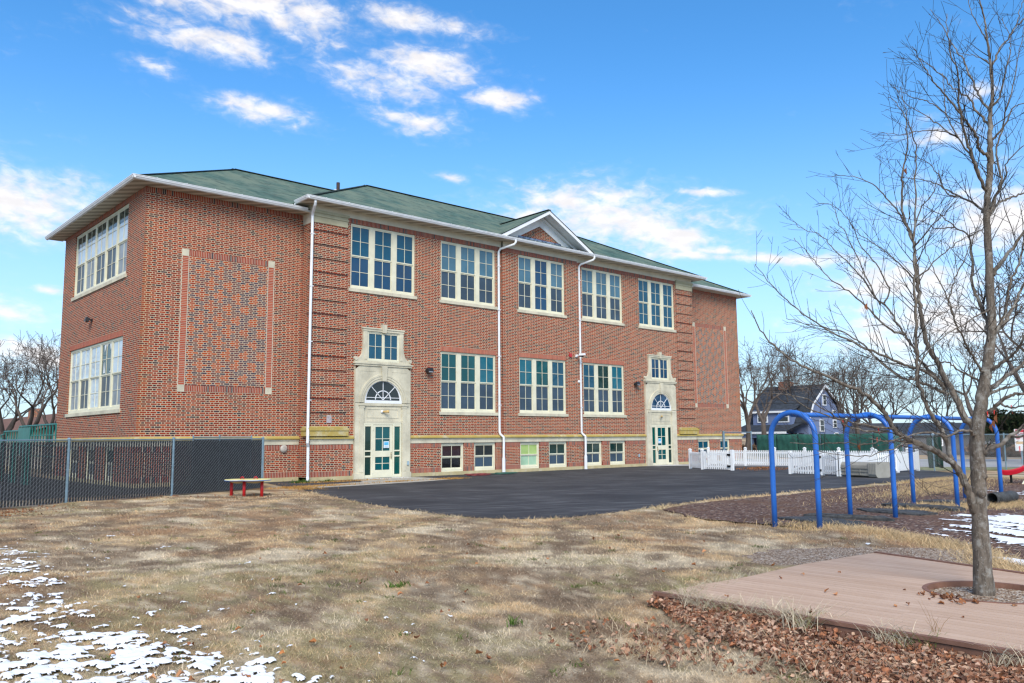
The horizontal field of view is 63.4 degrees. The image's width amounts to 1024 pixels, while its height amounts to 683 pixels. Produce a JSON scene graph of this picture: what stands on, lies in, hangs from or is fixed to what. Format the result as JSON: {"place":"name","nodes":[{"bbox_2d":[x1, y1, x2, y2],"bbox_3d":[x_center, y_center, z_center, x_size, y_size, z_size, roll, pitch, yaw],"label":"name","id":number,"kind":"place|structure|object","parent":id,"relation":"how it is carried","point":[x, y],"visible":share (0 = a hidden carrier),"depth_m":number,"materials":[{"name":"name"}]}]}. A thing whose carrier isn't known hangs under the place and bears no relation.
{"place":"outdoors","nodes":[
{"label":"outdoors","id":0,"kind":"place"},
{"bbox_2d":[0,474,169,500],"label":"side yard asphalt","id":1,"kind":"structure","parent":0,"point":[63,489],"depth_m":30.08,"materials":[{"name":"grey asphalt"}]},
{"bbox_2d":[0,354,33,418],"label":"bare tree","id":2,"kind":"object","parent":1,"relation":"on","point":[13,396],"visible":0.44,"depth_m":50.44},
{"bbox_2d":[0,423,56,482],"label":"ramp railing","id":3,"kind":"object","parent":1,"relation":"on","point":[24,433],"visible":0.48,"depth_m":34.41,"materials":[{"name":"teal metal"}]},
{"bbox_2d":[0,344,58,441],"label":"bare tree","id":4,"kind":"object","parent":1,"relation":"on","point":[11,425],"visible":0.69,"depth_m":43.81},
{"bbox_2d":[0,331,60,473],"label":"bare tree","id":5,"kind":"object","parent":1,"relation":"on","point":[38,418],"visible":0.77,"depth_m":42.41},
{"bbox_2d":[299,477,448,488],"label":"concrete path","id":6,"kind":"structure","parent":0,"point":[370,481],"depth_m":34.17,"materials":[{"name":"grey concrete"}]},
{"bbox_2d":[492,472,517,474],"bbox_3d":[-0.313,6.383,40.233,1.512,0.102,0.893,5,-9,-42],"label":"garden hose","id":7,"kind":"object","parent":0,"point":[498,473],"visible":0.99,"depth_m":39.93,"materials":[{"name":"green rubber"}]},
{"bbox_2d":[0,438,1023,682],"bbox_3d":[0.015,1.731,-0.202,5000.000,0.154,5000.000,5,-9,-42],"label":"ground","id":8,"kind":"structure","parent":0,"point":[190,598],"depth_m":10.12,"materials":[{"name":"beige plant"}]},
{"bbox_2d":[0,408,56,468],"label":"brown roof house","id":9,"kind":"structure","parent":8,"relation":"on","point":[6,422],"depth_m":61.73,"materials":[{"name":"beige"}]},
{"bbox_2d":[0,331,59,473],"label":"bare tree","id":10,"kind":"object","parent":8,"relation":"on","point":[31,349],"visible":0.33,"depth_m":47.36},
{"bbox_2d":[0,437,263,507],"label":"chain link fence","id":11,"kind":"object","parent":8,"relation":"on","point":[186,454],"visible":0.95,"depth_m":25.28,"materials":[{"name":"silver metal"}]},
{"bbox_2d":[192,435,251,490],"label":"chain link gate","id":12,"kind":"structure","parent":8,"relation":"on","point":[219,445],"depth_m":29.67,"materials":[{"name":"silver metal"}]},
{"bbox_2d":[0,533,451,682],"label":"lawn snow","id":13,"kind":"structure","parent":8,"relation":"on","point":[128,653],"depth_m":6.73,"materials":[{"name":"white snow"}]},
{"bbox_2d":[224,476,270,496],"bbox_3d":[-8.453,4.637,26.512,1.470,0.656,0.984,0,-7,-5],"label":"activity table","id":14,"kind":"object","parent":8,"relation":"on","point":[252,480],"visible":0.99,"depth_m":26.40,"materials":[{"name":"red plastic"}]},
{"bbox_2d":[384,578,410,587],"bbox_3d":[-1.345,2.863,9.837,0.238,0.080,0.374,-6,-8,38],"label":"weed","id":15,"kind":"object","parent":8,"relation":"on","point":[398,584],"visible":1,"depth_m":9.81,"materials":[{"name":"green plant"}]},
{"bbox_2d":[45,168,751,487],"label":"school building","id":16,"kind":"structure","parent":8,"relation":"on","point":[311,332],"depth_m":38.40,"materials":[{"name":"brick"}]},
{"bbox_2d":[69,449,76,477],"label":"window","id":17,"kind":"structure","parent":16,"relation":"in","point":[76,449],"depth_m":37.52,"materials":[{"name":"beige paint"}]},
{"bbox_2d":[86,447,93,478],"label":"window","id":18,"kind":"structure","parent":16,"relation":"in","point":[93,447],"depth_m":35.64,"materials":[{"name":"beige paint"}]},
{"bbox_2d":[65,330,122,416],"bbox_3d":[-18.076,1.530,35.961,0.275,3.314,7.852,5,-9,-42],"label":"window","id":19,"kind":"structure","parent":16,"relation":"in","point":[95,370],"depth_m":35.83,"materials":[{"name":"white glass"}]},
{"bbox_2d":[71,204,128,301],"bbox_3d":[-18.123,-3.779,36.579,0.275,3.114,7.852,5,-9,-42],"label":"window","id":20,"kind":"structure","parent":16,"relation":"in","point":[101,254],"depth_m":36.47,"materials":[{"name":"white glass"}]},
{"bbox_2d":[105,447,112,480],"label":"window","id":21,"kind":"structure","parent":16,"relation":"in","point":[109,447],"depth_m":33.75,"materials":[{"name":"beige paint"}]},
{"bbox_2d":[372,425,391,477],"bbox_3d":[-5.826,4.929,37.342,1.059,2.355,0.127,5,-9,-42],"label":"door","id":22,"kind":"structure","parent":16,"relation":"in","point":[382,434],"depth_m":37.38,"materials":[{"name":"beige paint"}]},
{"bbox_2d":[348,223,416,299],"bbox_3d":[-5.991,-3.664,38.487,3.722,3.114,0.275,5,-9,-42],"label":"window","id":23,"kind":"structure","parent":16,"relation":"in","point":[382,261],"depth_m":38.47,"materials":[{"name":"glass"}]},
{"bbox_2d":[368,331,398,362],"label":"window","id":24,"kind":"structure","parent":16,"relation":"in","point":[382,347],"depth_m":37.91,"materials":[{"name":"blue glass"}]},
{"bbox_2d":[441,443,462,471],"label":"window","id":25,"kind":"structure","parent":16,"relation":"in","point":[451,453],"depth_m":40.16,"materials":[{"name":"beige paint"}]},
{"bbox_2d":[439,241,497,309],"bbox_3d":[-2.230,-3.305,41.859,3.722,3.114,0.275,5,-9,-42],"label":"window","id":26,"kind":"structure","parent":16,"relation":"in","point":[467,272],"depth_m":41.87,"materials":[{"name":"glass"}]},
{"bbox_2d":[439,346,497,415],"bbox_3d":[-2.183,2.004,41.241,3.722,3.314,0.275,5,-9,-42],"label":"window","id":27,"kind":"structure","parent":16,"relation":"in","point":[467,379],"depth_m":41.23,"materials":[{"name":"glass"}]},
{"bbox_2d":[474,442,494,470],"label":"window","id":28,"kind":"structure","parent":16,"relation":"in","point":[484,453],"depth_m":41.55,"materials":[{"name":"beige paint"}]},
{"bbox_2d":[520,442,538,468],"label":"window","id":29,"kind":"structure","parent":16,"relation":"in","point":[529,451],"depth_m":43.44,"materials":[{"name":"beige paint"}]},
{"bbox_2d":[517,255,566,317],"bbox_3d":[1.576,-2.958,45.125,3.692,3.114,0.275,5,-9,-42],"label":"window","id":30,"kind":"structure","parent":16,"relation":"in","point":[540,281],"depth_m":45.13,"materials":[{"name":"glass"}]},
{"bbox_2d":[518,352,568,416],"bbox_3d":[1.622,2.351,44.507,3.692,3.314,0.275,5,-9,-42],"label":"window","id":31,"kind":"structure","parent":16,"relation":"in","point":[542,391],"depth_m":44.51,"materials":[{"name":"glass"}]},
{"bbox_2d":[549,441,566,466],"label":"window","id":32,"kind":"structure","parent":16,"relation":"in","point":[557,450],"depth_m":44.85,"materials":[{"name":"beige paint"}]},
{"bbox_2d":[587,441,601,465],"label":"window","id":33,"kind":"structure","parent":16,"relation":"in","point":[593,447],"depth_m":46.93,"materials":[{"name":"beige paint"}]},
{"bbox_2d":[581,267,624,325],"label":"window","id":34,"kind":"structure","parent":16,"relation":"in","point":[601,290],"depth_m":48.57,"materials":[{"name":"glass"}]},
{"bbox_2d":[583,358,626,417],"bbox_3d":[5.280,2.718,47.934,3.722,3.314,0.275,5,-9,-42],"label":"window","id":35,"kind":"structure","parent":16,"relation":"in","point":[603,382],"depth_m":47.95,"materials":[{"name":"glass"}]},
{"bbox_2d":[610,441,624,464],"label":"window","id":36,"kind":"structure","parent":16,"relation":"in","point":[617,448],"depth_m":48.26,"materials":[{"name":"beige paint"}]},
{"bbox_2d":[638,278,675,332],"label":"window","id":37,"kind":"structure","parent":16,"relation":"in","point":[656,312],"depth_m":51.96,"materials":[{"name":"glass"}]},
{"bbox_2d":[651,357,668,379],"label":"window","id":38,"kind":"structure","parent":16,"relation":"in","point":[659,367],"depth_m":51.38,"materials":[{"name":"blue glass"}]},
{"bbox_2d":[656,426,667,464],"bbox_3d":[9.204,6.365,50.820,1.059,2.355,0.127,5,-9,-42],"label":"door","id":39,"kind":"structure","parent":16,"relation":"in","point":[661,431],"depth_m":50.85,"materials":[{"name":"beige paint"}]},
{"bbox_2d":[698,439,708,457],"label":"window","id":40,"kind":"structure","parent":16,"relation":"in","point":[702,444],"depth_m":55.55,"materials":[{"name":"beige paint"}]},
{"bbox_2d":[720,439,728,451],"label":"window","id":41,"kind":"structure","parent":16,"relation":"in","point":[726,440],"depth_m":57.26,"materials":[{"name":"beige paint"}]},
{"bbox_2d":[1,466,1016,682],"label":"scattered leaves","id":42,"kind":"object","parent":8,"relation":"on","point":[943,596],"visible":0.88,"depth_m":8.08,"materials":[{"name":"brown plant"}]},
{"bbox_2d":[506,614,527,626],"bbox_3d":[0.020,2.605,7.798,0.236,0.096,0.202,2,-7,-23],"label":"weed","id":43,"kind":"object","parent":8,"relation":"on","point":[512,621],"visible":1,"depth_m":7.78,"materials":[{"name":"green plant"}]},
{"bbox_2d":[264,466,952,518],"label":"asphalt yard","id":44,"kind":"structure","parent":8,"relation":"on","point":[553,493],"depth_m":28.22,"materials":[{"name":"grey asphalt"}]},
{"bbox_2d":[288,479,313,482],"bbox_3d":[-8.566,5.678,33.814,1.622,0.179,0.834,5,-9,-42],"label":"weed","id":45,"kind":"object","parent":44,"relation":"on","point":[303,481],"visible":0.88,"depth_m":33.74,"materials":[{"name":"green plant"}]},
{"bbox_2d":[464,473,490,475],"bbox_3d":[-1.589,6.253,39.034,1.449,0.098,0.898,5,-9,-42],"label":"garden hose","id":46,"kind":"object","parent":44,"relation":"on","point":[475,474],"visible":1,"depth_m":38.69,"materials":[{"name":"red rubber"}]},
{"bbox_2d":[730,450,733,469],"bbox_3d":[11.228,6.077,42.333,0.140,1.110,0.140,5,-9,-42],"label":"gate post","id":47,"kind":"object","parent":44,"relation":"on","point":[732,459],"visible":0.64,"depth_m":42.29,"materials":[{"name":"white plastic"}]},
{"bbox_2d":[703,451,730,469],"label":"picket gate","id":48,"kind":"structure","parent":47,"relation":"attached to","point":[710,460],"depth_m":43.10,"materials":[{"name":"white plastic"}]},
{"bbox_2d":[788,451,792,473],"bbox_3d":[12.711,5.549,37.912,0.130,1.110,0.130,5,-9,-42],"label":"gate post","id":49,"kind":"object","parent":44,"relation":"on","point":[789,462],"visible":0.64,"depth_m":37.87,"materials":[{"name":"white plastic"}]},
{"bbox_2d":[791,453,821,473],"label":"picket gate","id":50,"kind":"structure","parent":49,"relation":"attached to","point":[797,467],"depth_m":37.23,"materials":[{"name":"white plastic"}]},
{"bbox_2d":[840,462,889,477],"bbox_3d":[14.702,5.339,34.579,0.862,0.660,1.808,3,-7,-26],"label":"storage bin","id":51,"kind":"object","parent":44,"relation":"on","point":[872,469],"visible":0.95,"depth_m":33.94,"materials":[{"name":"grey plastic"}]},
{"bbox_2d":[837,448,919,475],"bbox_3d":[16.689,5.471,37.766,7.508,1.160,0.573,5,-9,-39],"label":"picket fence","id":52,"kind":"object","parent":44,"relation":"on","point":[902,466],"visible":0.63,"depth_m":38.23,"materials":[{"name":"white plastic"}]},
{"bbox_2d":[688,448,703,469],"bbox_3d":[9.910,6.331,44.639,0.203,1.160,1.740,1,-7,-12],"label":"picket fence","id":53,"kind":"object","parent":8,"relation":"on","point":[693,463],"visible":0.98,"depth_m":44.56,"materials":[{"name":"white plastic"}]},
{"bbox_2d":[722,431,752,460],"bbox_3d":[14.991,7.071,55.354,0.316,2.180,4.519,-6,-8,38],"label":"pipe gate frame","id":54,"kind":"object","parent":8,"relation":"on","point":[723,437],"visible":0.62,"depth_m":54.42,"materials":[{"name":"grey metal"}]},
{"bbox_2d":[742,443,756,455],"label":"brush","id":55,"kind":"object","parent":8,"relation":"on","point":[754,447],"visible":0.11,"depth_m":73.91,"materials":[{"name":"brown plant"}]},
{"bbox_2d":[738,336,799,456],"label":"bare tree","id":56,"kind":"object","parent":8,"relation":"on","point":[748,426],"visible":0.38,"depth_m":70.90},
{"bbox_2d":[525,569,1023,682],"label":"edge grass","id":57,"kind":"structure","parent":8,"relation":"on","point":[802,620],"depth_m":6.94,"materials":[{"name":"beige plant"}]},
{"bbox_2d":[740,348,812,434],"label":"bare tree","id":58,"kind":"object","parent":8,"relation":"on","point":[762,417],"visible":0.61,"depth_m":81.06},
{"bbox_2d":[538,594,1023,682],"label":"leaf litter","id":59,"kind":"object","parent":8,"relation":"on","point":[980,670],"visible":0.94,"depth_m":6.57,"materials":[{"name":"brown plant"}]},
{"bbox_2d":[888,628,939,648],"bbox_3d":[3.259,2.392,6.678,0.554,0.202,0.453,5,-9,-42],"label":"grass tuft","id":60,"kind":"object","parent":59,"relation":"on","point":[916,640],"visible":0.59,"depth_m":6.64,"materials":[{"name":"beige plant"}]},
{"bbox_2d":[749,375,826,395],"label":"bare tree","id":61,"kind":"object","parent":8,"relation":"on","point":[782,378],"visible":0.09,"depth_m":103.65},
{"bbox_2d":[746,333,832,403],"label":"bare tree","id":62,"kind":"object","parent":8,"relation":"on","point":[798,368],"visible":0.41,"depth_m":90.44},
{"bbox_2d":[741,382,842,450],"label":"blue house","id":63,"kind":"structure","parent":8,"relation":"on","point":[796,425],"depth_m":89.31,"materials":[{"name":"blue wood"}]},
{"bbox_2d":[757,413,767,422],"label":"window","id":64,"kind":"structure","parent":63,"relation":"in","point":[758,420],"depth_m":90.12,"materials":[{"name":"white paint"}]},
{"bbox_2d":[778,413,788,421],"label":"window","id":65,"kind":"structure","parent":63,"relation":"in","point":[786,419],"depth_m":87.86,"materials":[{"name":"white glass"}]},
{"bbox_2d":[819,419,824,431],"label":"window","id":66,"kind":"structure","parent":63,"relation":"in","point":[821,424],"depth_m":88.75,"materials":[{"name":"white paint"}]},
{"bbox_2d":[822,394,826,405],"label":"window","id":67,"kind":"structure","parent":63,"relation":"in","point":[824,403],"depth_m":89.60,"materials":[{"name":"white paint"}]},
{"bbox_2d":[707,447,908,468],"bbox_3d":[16.119,6.464,46.252,0.818,1.160,12.484,5,-8,-38],"label":"picket fence","id":68,"kind":"object","parent":8,"relation":"on","point":[753,459],"visible":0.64,"depth_m":47.79,"materials":[{"name":"white plastic"}]},
{"bbox_2d":[772,357,851,395],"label":"bare tree","id":69,"kind":"object","parent":8,"relation":"on","point":[810,375],"visible":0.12,"depth_m":102.13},
{"bbox_2d":[820,452,838,475],"bbox_3d":[13.756,5.324,35.884,0.161,1.070,1.243,1,-7,-16],"label":"picket fence","id":70,"kind":"object","parent":8,"relation":"on","point":[834,466],"visible":0.9,"depth_m":35.90,"materials":[{"name":"white plastic"}]},
{"bbox_2d":[756,432,903,458],"bbox_3d":[23.076,7.783,61.955,0.135,1.950,15.757,2,-7,-19],"label":"green screen fence","id":71,"kind":"object","parent":8,"relation":"on","point":[783,442],"visible":0.48,"depth_m":61.72,"materials":[{"name":"green fabric"}]},
{"bbox_2d":[653,551,1023,665],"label":"wooden deck","id":72,"kind":"structure","parent":8,"relation":"on","point":[872,586],"depth_m":8.22,"materials":[{"name":"brown wood"}]},
{"bbox_2d":[921,599,947,630],"bbox_3d":[3.471,2.267,6.816,0.286,0.421,0.310,-2,-7,10],"label":"dry stalk","id":73,"kind":"object","parent":72,"relation":"on","point":[934,622],"visible":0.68,"depth_m":6.79,"materials":[{"name":"beige plant"}]},
{"bbox_2d":[664,479,1023,565],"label":"mulch bed","id":74,"kind":"object","parent":8,"relation":"on","point":[752,510],"visible":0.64,"depth_m":19.28,"materials":[{"name":"wood"}]},
{"bbox_2d":[777,516,865,525],"bbox_3d":[6.262,3.595,16.654,0.860,0.065,2.024,2,-7,-23],"label":"rubber mat","id":75,"kind":"object","parent":74,"relation":"on","point":[812,519],"visible":0.75,"depth_m":16.69,"materials":[{"name":"brown rubber"}]},
{"bbox_2d":[803,513,894,521],"bbox_3d":[7.017,3.652,17.311,1.857,0.090,0.376,-5,-8,37],"label":"rubber mat","id":76,"kind":"object","parent":74,"relation":"on","point":[857,517],"visible":0.89,"depth_m":17.11,"materials":[{"name":"black rubber"}]},
{"bbox_2d":[768,410,1002,528],"bbox_3d":[9.041,2.831,19.176,9.774,2.341,1.141,5,-9,-42],"label":"swing set","id":77,"kind":"object","parent":74,"relation":"on","point":[780,416],"visible":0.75,"depth_m":17.78,"materials":[{"name":"blue metal"}]},
{"bbox_2d":[856,508,937,515],"bbox_3d":[8.520,3.807,18.651,0.770,0.065,1.793,4,-8,-35],"label":"rubber mat","id":78,"kind":"object","parent":74,"relation":"on","point":[900,512],"visible":0.95,"depth_m":18.36,"materials":[{"name":"black rubber"}]},
{"bbox_2d":[881,502,965,510],"bbox_3d":[9.596,3.885,19.558,0.533,0.100,1.957,3,-8,-31],"label":"rubber mat","id":79,"kind":"object","parent":74,"relation":"on","point":[940,507],"visible":0.89,"depth_m":19.20,"materials":[{"name":"black rubber"}]},
{"bbox_2d":[916,499,966,502],"bbox_3d":[11.124,4.087,21.252,1.278,0.065,0.709,-6,-9,41],"label":"rubber mat","id":80,"kind":"object","parent":74,"relation":"on","point":[941,500],"visible":0.51,"depth_m":21.24,"materials":[{"name":"black rubber"}]},
{"bbox_2d":[866,490,1023,563],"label":"snow","id":81,"kind":"structure","parent":74,"relation":"on","point":[1004,520],"depth_m":15.26,"materials":[{"name":"white snow"}]},
{"bbox_2d":[987,490,1018,503],"bbox_3d":[12.423,3.941,20.959,1.428,0.322,0.391,5,-9,-42],"label":"drain pipe","id":82,"kind":"object","parent":74,"relation":"on","point":[1003,496],"visible":0.8,"depth_m":20.71,"materials":[{"name":"grey concrete"}]},
{"bbox_2d":[1002,465,1023,483],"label":"slide","id":83,"kind":"object","parent":74,"relation":"on","point":[1011,472],"visible":0.87,"depth_m":29.07,"materials":[{"name":"red plastic"}]},
{"bbox_2d":[795,344,892,433],"bbox_3d":[25.683,4.539,63.657,7.342,9.058,6.246,-6,-8,39],"label":"bare tree","id":84,"kind":"object","parent":8,"relation":"on","point":[835,384],"visible":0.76,"depth_m":64.25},
{"bbox_2d":[805,348,898,433],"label":"bare tree","id":85,"kind":"object","parent":8,"relation":"on","point":[853,392],"visible":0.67,"depth_m":65.14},
{"bbox_2d":[828,370,893,422],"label":"bare tree","id":86,"kind":"object","parent":8,"relation":"on","point":[863,397],"visible":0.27,"depth_m":103.26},
{"bbox_2d":[737,547,992,564],"bbox_3d":[5.089,3.060,11.761,4.154,0.001,2.234,0,-7,-3],"label":"wood chip bed","id":87,"kind":"object","parent":8,"relation":"on","point":[797,556],"visible":0.47,"depth_m":12.09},
{"bbox_2d":[738,0,1023,595],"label":"young tree","id":88,"kind":"object","parent":8,"relation":"on","point":[975,493],"visible":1,"depth_m":8.92,"materials":[{"name":"brown plant"}]},
{"bbox_2d":[747,457,1020,457],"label":"kerb","id":89,"kind":"structure","parent":8,"relation":"on","point":[925,457],"depth_m":57.92,"materials":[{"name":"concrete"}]},
{"bbox_2d":[855,369,932,420],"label":"bare tree","id":90,"kind":"object","parent":8,"relation":"on","point":[897,392],"visible":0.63,"depth_m":84.95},
{"bbox_2d":[849,422,954,446],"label":"dark roof house","id":91,"kind":"structure","parent":8,"relation":"on","point":[873,424],"depth_m":80.78,"materials":[{"name":"grey"}]},
{"bbox_2d":[886,382,955,422],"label":"bare tree","id":92,"kind":"object","parent":8,"relation":"on","point":[919,401],"visible":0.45,"depth_m":93.49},
{"bbox_2d":[896,423,969,454],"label":"grey house","id":93,"kind":"structure","parent":8,"relation":"on","point":[916,429],"depth_m":71.15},
{"bbox_2d":[908,364,972,422],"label":"bare tree","id":94,"kind":"object","parent":8,"relation":"on","point":[947,402],"visible":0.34,"depth_m":77.86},
{"bbox_2d":[912,320,1023,416],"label":"bare tree","id":95,"kind":"object","parent":8,"relation":"on","point":[968,405],"visible":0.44,"depth_m":53.21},
{"bbox_2d":[930,587,1023,602],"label":"tree well chips","id":96,"kind":"object","parent":8,"relation":"on","point":[1009,595],"visible":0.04,"depth_m":8.64,"materials":[{"name":"brown wood"}]},
{"bbox_2d":[959,444,1020,456],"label":"brush bank","id":97,"kind":"structure","parent":8,"relation":"on","point":[989,454],"depth_m":61.74,"materials":[{"name":"brown plant"}]},
{"bbox_2d":[985,408,1023,460],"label":"evergreen tree","id":98,"kind":"object","parent":8,"relation":"on","point":[1013,421],"visible":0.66,"depth_m":52.42,"materials":[{"name":"green plant"}]},
{"bbox_2d":[996,282,1023,368],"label":"bare tree","id":99,"kind":"object","parent":8,"relation":"on","point":[1022,315],"visible":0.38,"depth_m":51.09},
{"bbox_2d":[0,0,1023,426],"label":"sky","id":100,"kind":"structure","parent":0,"point":[674,133],"materials":[{"name":"blue"}]},
{"bbox_2d":[653,459,1022,466],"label":"street","id":101,"kind":"structure","parent":0,"point":[989,464],"depth_m":50.21,"materials":[{"name":"grey asphalt"}]},
{"bbox_2d":[1014,429,1023,462],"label":"street sign","id":102,"kind":"object","parent":101,"relation":"on","point":[1019,443],"visible":0.43,"depth_m":47.78,"materials":[{"name":"white metal"}]},
{"bbox_2d":[740,384,1006,390],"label":"overhead wire","id":103,"kind":"object","parent":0,"point":[842,389],"visible":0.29,"depth_m":66.68,"materials":[{"name":"black metal"}]},
{"bbox_2d":[764,373,993,380],"bbox_3d":[33.005,1.807,59.558,64.500,1.139,0.032,-6,-9,40],"label":"overhead wire","id":104,"kind":"object","parent":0,"point":[856,378],"visible":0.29,"depth_m":64.75,"materials":[{"name":"black metal"}]},
{"bbox_2d":[865,399,1013,402],"bbox_3d":[33.615,3.725,59.874,64.500,1.087,0.032,-6,-9,40],"label":"overhead wire","id":105,"kind":"object","parent":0,"point":[933,401],"visible":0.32,"depth_m":61.72,"materials":[{"name":"black metal"}]},
{"bbox_2d":[920,467,1018,469],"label":"verge","id":106,"kind":"structure","parent":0,"point":[967,468],"depth_m":42.14,"materials":[{"name":"beige plant"}]},
{"bbox_2d":[893,433,1023,470],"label":"chain link fence","id":107,"kind":"object","parent":106,"relation":"on","point":[1004,448],"visible":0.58,"depth_m":40.05,"materials":[{"name":"silver metal"}]},
{"bbox_2d":[926,436,943,467],"bbox_3d":[20.154,5.257,39.557,0.749,1.538,0.087,0,-7,-7],"label":"loose screen","id":108,"kind":"object","parent":107,"relation":"hanging from","point":[938,442],"visible":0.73,"depth_m":39.54,"materials":[{"name":"teal"}]},
{"bbox_2d":[910,237,1023,464],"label":"bare tree","id":109,"kind":"object","parent":106,"relation":"on","point":[1019,380],"visible":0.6,"depth_m":42.18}
]}

